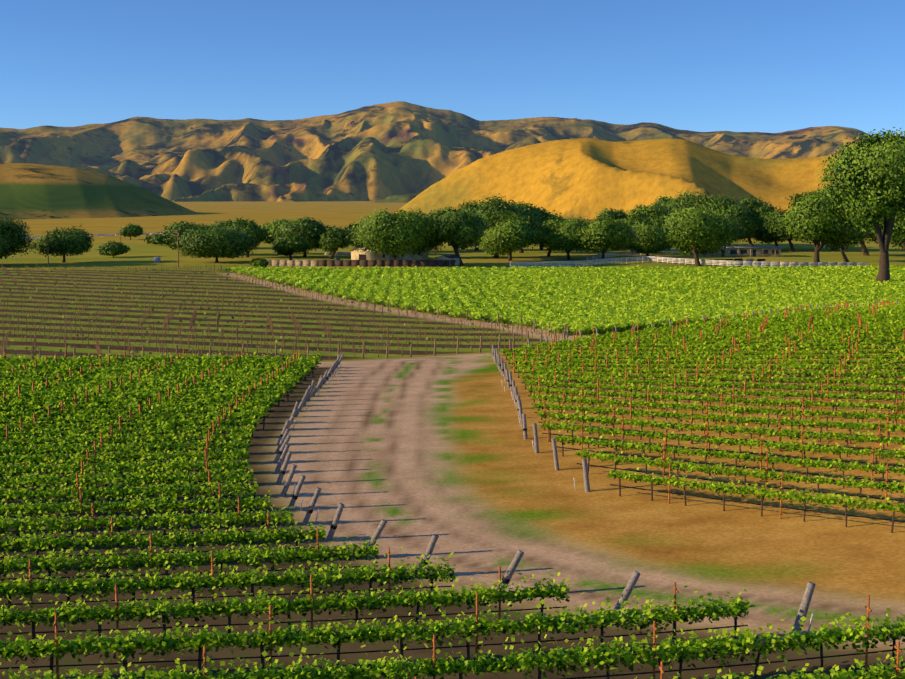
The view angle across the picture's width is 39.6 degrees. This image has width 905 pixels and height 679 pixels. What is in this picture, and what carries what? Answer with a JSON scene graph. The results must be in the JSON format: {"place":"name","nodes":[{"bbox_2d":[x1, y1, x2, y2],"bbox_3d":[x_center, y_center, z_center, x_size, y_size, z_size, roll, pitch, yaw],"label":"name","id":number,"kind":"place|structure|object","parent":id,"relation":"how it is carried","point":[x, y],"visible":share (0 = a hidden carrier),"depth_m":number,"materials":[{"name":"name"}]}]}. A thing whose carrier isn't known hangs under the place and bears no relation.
{"place":"outdoors","nodes":[
{"label":"outdoors","id":0,"kind":"place"},
{"bbox_2d":[26,233,162,238],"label":"stone wall","id":1,"kind":"structure","parent":0,"point":[97,235],"depth_m":631.27,"materials":[{"name":"white stone"}]},
{"bbox_2d":[0,163,196,219],"bbox_3d":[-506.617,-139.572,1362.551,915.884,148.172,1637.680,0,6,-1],"label":"hill terrain","id":2,"kind":"structure","parent":0,"point":[34,191],"depth_m":1254.86,"materials":[{"name":"green plant"}]},
{"bbox_2d":[0,101,902,202],"bbox_3d":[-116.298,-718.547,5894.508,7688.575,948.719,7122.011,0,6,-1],"label":"mountains","id":3,"kind":"structure","parent":0,"point":[399,152],"depth_m":5840.19,"materials":[{"name":"brown stone"}]},
{"bbox_2d":[0,201,904,678],"bbox_3d":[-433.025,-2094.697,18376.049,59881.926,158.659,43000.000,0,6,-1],"label":"ground","id":4,"kind":"structure","parent":0,"point":[418,449],"depth_m":56.65,"materials":[{"name":"brown soil"}]},
{"bbox_2d":[0,212,37,259],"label":"tree","id":5,"kind":"object","parent":4,"relation":"on","point":[13,236],"visible":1,"depth_m":365.85,"materials":[{"name":"green plant"}]},
{"bbox_2d":[44,230,51,265],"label":"utility pole","id":6,"kind":"object","parent":4,"relation":"on","point":[47,235],"visible":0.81,"depth_m":366.57,"materials":[{"name":"brown wood"}]},
{"bbox_2d":[46,228,341,234],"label":"power lines","id":7,"kind":"object","parent":6,"relation":"attached to","point":[132,234],"visible":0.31,"depth_m":364.70,"materials":[{"name":"black"}]},
{"bbox_2d":[28,224,93,262],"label":"oak tree","id":8,"kind":"object","parent":4,"relation":"on","point":[61,243],"visible":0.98,"depth_m":381.96,"materials":[{"name":"green plant"}]},
{"bbox_2d":[95,240,130,257],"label":"bush","id":9,"kind":"object","parent":4,"relation":"on","point":[113,248],"visible":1,"depth_m":417.68,"materials":[{"name":"green plant"}]},
{"bbox_2d":[118,223,142,239],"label":"tree","id":10,"kind":"object","parent":4,"relation":"on","point":[129,230],"visible":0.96,"depth_m":587.95,"materials":[{"name":"green plant"}]},
{"bbox_2d":[143,232,164,244],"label":"tree","id":11,"kind":"object","parent":4,"relation":"on","point":[154,239],"visible":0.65,"depth_m":520.94,"materials":[{"name":"green plant"}]},
{"bbox_2d":[154,257,160,262],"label":"steel water tank","id":12,"kind":"object","parent":4,"relation":"on","point":[156,259],"visible":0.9,"depth_m":387.95,"materials":[{"name":"grey metal"}]},
{"bbox_2d":[173,230,180,266],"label":"utility pole","id":13,"kind":"object","parent":4,"relation":"on","point":[177,235],"visible":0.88,"depth_m":361.04,"materials":[{"name":"brown wood"}]},
{"bbox_2d":[159,220,216,249],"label":"tree","id":14,"kind":"object","parent":4,"relation":"on","point":[170,235],"visible":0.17,"depth_m":429.84,"materials":[{"name":"green plant"}]},
{"bbox_2d":[170,226,258,261],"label":"tree","id":15,"kind":"object","parent":4,"relation":"on","point":[214,243],"visible":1,"depth_m":381.32,"materials":[{"name":"green plant"}]},
{"bbox_2d":[210,217,246,230],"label":"tree","id":16,"kind":"object","parent":4,"relation":"on","point":[225,224],"visible":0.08,"depth_m":487.33,"materials":[{"name":"green plant"}]},
{"bbox_2d":[228,218,268,256],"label":"tree","id":17,"kind":"object","parent":4,"relation":"on","point":[251,228],"visible":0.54,"depth_m":416.51,"materials":[{"name":"green plant"}]},
{"bbox_2d":[250,258,268,267],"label":"bush","id":18,"kind":"object","parent":4,"relation":"on","point":[257,262],"visible":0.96,"depth_m":353.16,"materials":[{"name":"green plant"}]},
{"bbox_2d":[0,265,548,357],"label":"young vineyard leaves","id":19,"kind":"object","parent":4,"relation":"on","point":[232,326],"visible":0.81,"depth_m":185.86,"materials":[{"name":"green plant"}]},
{"bbox_2d":[259,218,293,243],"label":"tree","id":20,"kind":"object","parent":4,"relation":"on","point":[271,227],"visible":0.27,"depth_m":436.71,"materials":[{"name":"green plant"}]},
{"bbox_2d":[0,264,562,358],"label":"young vineyard stakes","id":21,"kind":"object","parent":4,"relation":"on","point":[166,319],"visible":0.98,"depth_m":194.41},
{"bbox_2d":[3,264,568,358],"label":"fence posts","id":22,"kind":"object","parent":4,"relation":"on","point":[566,338],"visible":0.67,"depth_m":134.16,"materials":[{"name":"brown wood"}]},
{"bbox_2d":[271,232,311,259],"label":"tree","id":23,"kind":"object","parent":4,"relation":"on","point":[289,245],"visible":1,"depth_m":388.00,"materials":[{"name":"green plant"}]},
{"bbox_2d":[267,259,317,265],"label":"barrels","id":24,"kind":"object","parent":4,"relation":"on","point":[292,262],"visible":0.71,"depth_m":367.64,"materials":[{"name":"brown wood"}]},
{"bbox_2d":[270,216,330,256],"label":"tree","id":25,"kind":"object","parent":4,"relation":"on","point":[310,230],"visible":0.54,"depth_m":412.28,"materials":[{"name":"green plant"}]},
{"bbox_2d":[316,225,354,258],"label":"tree","id":26,"kind":"object","parent":4,"relation":"on","point":[333,240],"visible":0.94,"depth_m":408.26,"materials":[{"name":"green plant"}]},
{"bbox_2d":[325,251,350,255],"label":"building","id":27,"kind":"structure","parent":4,"relation":"on","point":[338,253],"depth_m":427.70,"materials":[{"name":"white"}]},
{"bbox_2d":[344,223,358,243],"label":"tree","id":28,"kind":"object","parent":4,"relation":"on","point":[350,226],"visible":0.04,"depth_m":494.19,"materials":[{"name":"green plant"}]},
{"bbox_2d":[318,259,454,266],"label":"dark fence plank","id":29,"kind":"object","parent":4,"relation":"on","point":[403,263],"visible":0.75,"depth_m":361.28,"materials":[{"name":"brown wood"}]},
{"bbox_2d":[350,246,427,259],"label":"building","id":30,"kind":"structure","parent":4,"relation":"on","point":[358,255],"depth_m":386.14,"materials":[{"name":"beige"}]},
{"bbox_2d":[346,207,446,259],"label":"tree","id":31,"kind":"object","parent":4,"relation":"on","point":[399,232],"visible":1,"depth_m":358.39,"materials":[{"name":"green plant"}]},
{"bbox_2d":[435,255,459,265],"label":"vehicle","id":32,"kind":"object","parent":4,"relation":"on","point":[452,257],"depth_m":363.70,"materials":[{"name":"grey metal"}]},
{"bbox_2d":[0,349,901,678],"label":"trellis stakes","id":33,"kind":"object","parent":4,"relation":"on","point":[896,665],"visible":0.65,"depth_m":44.53,"materials":[{"name":"brown wood"}]},
{"bbox_2d":[0,363,904,678],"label":"vineyard drip hose","id":34,"kind":"object","parent":4,"relation":"on","point":[340,619],"visible":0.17,"depth_m":35.31,"materials":[{"name":"black plastic"}]},
{"bbox_2d":[0,350,904,678],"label":"vineyard","id":35,"kind":"object","parent":4,"relation":"on","point":[236,378],"depth_m":40.81,"materials":[{"name":"green plant"}]},
{"bbox_2d":[427,206,488,265],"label":"tree","id":36,"kind":"object","parent":4,"relation":"on","point":[455,229],"visible":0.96,"depth_m":361.95,"materials":[{"name":"green plant"}]},
{"bbox_2d":[457,200,483,250],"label":"tree","id":37,"kind":"object","parent":4,"relation":"on","point":[468,206],"depth_m":469.68,"materials":[{"name":"green plant"}]},
{"bbox_2d":[471,192,541,257],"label":"tree","id":38,"kind":"object","parent":4,"relation":"on","point":[493,212],"visible":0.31,"depth_m":409.10,"materials":[{"name":"green plant"}]},
{"bbox_2d":[475,213,545,260],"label":"tree","id":39,"kind":"object","parent":4,"relation":"on","point":[510,235],"visible":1,"depth_m":390.57,"materials":[{"name":"green plant"}]},
{"bbox_2d":[510,201,552,252],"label":"tree","id":40,"kind":"object","parent":4,"relation":"on","point":[542,215],"visible":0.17,"depth_m":446.87,"materials":[{"name":"green plant"}]},
{"bbox_2d":[488,356,575,489],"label":"vineyard markers","id":41,"kind":"object","parent":4,"relation":"on","point":[519,419],"visible":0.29,"depth_m":85.20,"materials":[{"name":"white plastic"}]},
{"bbox_2d":[273,353,815,633],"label":"trellis end posts","id":42,"kind":"object","parent":4,"relation":"on","point":[282,443],"visible":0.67,"depth_m":50.52,"materials":[{"name":"grey wood"}]},
{"bbox_2d":[278,362,509,583],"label":"vineyard post bands","id":43,"kind":"object","parent":42,"relation":"attached to","point":[505,580],"visible":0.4,"depth_m":50.52,"materials":[{"name":"black metal"}]},
{"bbox_2d":[536,223,552,255],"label":"tree","id":44,"kind":"object","parent":4,"relation":"on","point":[549,253],"visible":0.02,"depth_m":426.16,"materials":[{"name":"green plant"}]},
{"bbox_2d":[284,362,813,631],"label":"vineyard markers","id":45,"kind":"object","parent":4,"relation":"on","point":[318,509],"visible":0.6,"depth_m":53.34,"materials":[{"name":"white plastic"}]},
{"bbox_2d":[538,207,565,249],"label":"tree","id":46,"kind":"object","parent":4,"relation":"on","point":[553,216],"visible":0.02,"depth_m":476.92,"materials":[{"name":"green plant"}]},
{"bbox_2d":[219,264,904,334],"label":"vineyard leaves","id":47,"kind":"object","parent":4,"relation":"on","point":[585,300],"visible":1,"depth_m":250.97,"materials":[{"name":"green plant"}]},
{"bbox_2d":[534,214,591,259],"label":"tree","id":48,"kind":"object","parent":4,"relation":"on","point":[560,234],"visible":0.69,"depth_m":399.43,"materials":[{"name":"green plant"}]},
{"bbox_2d":[572,215,641,258],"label":"tree","id":49,"kind":"object","parent":4,"relation":"on","point":[605,235],"visible":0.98,"depth_m":395.40,"materials":[{"name":"green plant"}]},
{"bbox_2d":[596,207,627,250],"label":"tree","id":50,"kind":"object","parent":4,"relation":"on","point":[615,214],"visible":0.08,"depth_m":467.82,"materials":[{"name":"green plant"}]},
{"bbox_2d":[587,251,644,259],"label":"building","id":51,"kind":"structure","parent":4,"relation":"on","point":[613,254],"depth_m":421.01,"materials":[{"name":"white"}]},
{"bbox_2d":[618,214,656,252],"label":"tree","id":52,"kind":"object","parent":4,"relation":"on","point":[637,220],"visible":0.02,"depth_m":436.65,"materials":[{"name":"green plant"}]},
{"bbox_2d":[624,204,672,234],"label":"tree","id":53,"kind":"object","parent":4,"relation":"on","point":[657,213],"visible":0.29,"depth_m":450.40,"materials":[{"name":"green plant"}]},
{"bbox_2d":[623,222,674,255],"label":"tree","id":54,"kind":"object","parent":4,"relation":"on","point":[652,239],"visible":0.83,"depth_m":418.14,"materials":[{"name":"green plant"}]},
{"bbox_2d":[659,249,678,253],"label":"white arena fence","id":55,"kind":"object","parent":4,"relation":"on","point":[672,251],"visible":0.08,"depth_m":446.69,"materials":[{"name":"white wood"}]},
{"bbox_2d":[651,190,692,212],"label":"tree","id":56,"kind":"object","parent":4,"relation":"on","point":[665,201],"visible":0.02,"depth_m":515.93,"materials":[{"name":"green plant"}]},
{"bbox_2d":[510,256,867,266],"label":"white paddock fence","id":57,"kind":"object","parent":4,"relation":"on","point":[642,260],"visible":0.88,"depth_m":360.71,"materials":[{"name":"white wood"}]},
{"bbox_2d":[492,301,897,491],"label":"wooden posts","id":58,"kind":"object","parent":4,"relation":"on","point":[507,375],"visible":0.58,"depth_m":80.19,"materials":[{"name":"grey wood"}]},
{"bbox_2d":[492,349,526,430],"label":"vineyard post bands","id":59,"kind":"object","parent":58,"relation":"on","point":[525,429],"visible":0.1,"depth_m":93.55,"materials":[{"name":"black metal"}]},
{"bbox_2d":[501,302,904,532],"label":"vineyard","id":60,"kind":"object","parent":4,"relation":"on","point":[820,320],"depth_m":81.19,"materials":[{"name":"green plant"}]},
{"bbox_2d":[662,204,745,265],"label":"tree","id":61,"kind":"object","parent":4,"relation":"on","point":[694,232],"visible":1,"depth_m":362.07,"materials":[{"name":"green plant"}]},
{"bbox_2d":[668,188,742,212],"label":"tree","id":62,"kind":"object","parent":4,"relation":"on","point":[698,200],"visible":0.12,"depth_m":490.14,"materials":[{"name":"green plant"}]},
{"bbox_2d":[509,300,904,518],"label":"vine stakes","id":63,"kind":"object","parent":4,"relation":"on","point":[846,304],"visible":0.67,"depth_m":86.05,"materials":[{"name":"brown wood"}]},
{"bbox_2d":[503,315,904,521],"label":"vineyard drip hose","id":64,"kind":"object","parent":63,"relation":"attached to","point":[736,439],"visible":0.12,"depth_m":60.62,"materials":[{"name":"black"}]},
{"bbox_2d":[703,197,760,245],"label":"tree","id":65,"kind":"object","parent":4,"relation":"on","point":[738,213],"visible":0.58,"depth_m":463.45,"materials":[{"name":"green plant"}]},
{"bbox_2d":[739,196,778,245],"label":"tree","id":66,"kind":"object","parent":4,"relation":"on","point":[757,205],"visible":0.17,"depth_m":473.65,"materials":[{"name":"green plant"}]},
{"bbox_2d":[753,205,786,245],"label":"tree","id":67,"kind":"object","parent":4,"relation":"on","point":[764,222],"visible":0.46,"depth_m":465.38,"materials":[{"name":"green plant"}]},
{"bbox_2d":[770,210,805,251],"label":"tree","id":68,"kind":"object","parent":4,"relation":"on","point":[780,231],"visible":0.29,"depth_m":460.82,"materials":[{"name":"green plant"}]},
{"bbox_2d":[779,188,857,264],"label":"tree","id":69,"kind":"object","parent":4,"relation":"on","point":[803,220],"visible":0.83,"depth_m":350.28,"materials":[{"name":"green plant"}]},
{"bbox_2d":[831,226,869,261],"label":"tree","id":70,"kind":"object","parent":4,"relation":"on","point":[858,237],"visible":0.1,"depth_m":385.36,"materials":[{"name":"green plant"}]},
{"bbox_2d":[817,127,904,281],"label":"tree","id":71,"kind":"object","parent":4,"relation":"on","point":[867,187],"visible":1,"depth_m":274.64,"materials":[{"name":"green plant"}]},
{"bbox_2d":[860,225,896,255],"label":"tree","id":72,"kind":"object","parent":4,"relation":"on","point":[865,252],"depth_m":431.97,"materials":[{"name":"green plant"}]},
{"bbox_2d":[860,211,904,250],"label":"tree","id":73,"kind":"object","parent":4,"relation":"on","point":[898,234],"visible":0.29,"depth_m":334.87,"materials":[{"name":"green plant"}]},
{"bbox_2d":[0,0,904,136],"label":"sky","id":74,"kind":"structure","parent":0,"point":[767,66],"materials":[{"name":"blue"}]},
{"bbox_2d":[395,138,859,218],"bbox_3d":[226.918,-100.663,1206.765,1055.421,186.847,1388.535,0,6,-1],"label":"hill","id":75,"kind":"structure","parent":0,"point":[590,178],"depth_m":1170.24,"materials":[{"name":"yellow plant"}]},
{"bbox_2d":[703,244,784,256],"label":"ranch house","id":76,"kind":"structure","parent":0,"point":[755,251],"depth_m":425.34,"materials":[{"name":"grey"}]}
]}

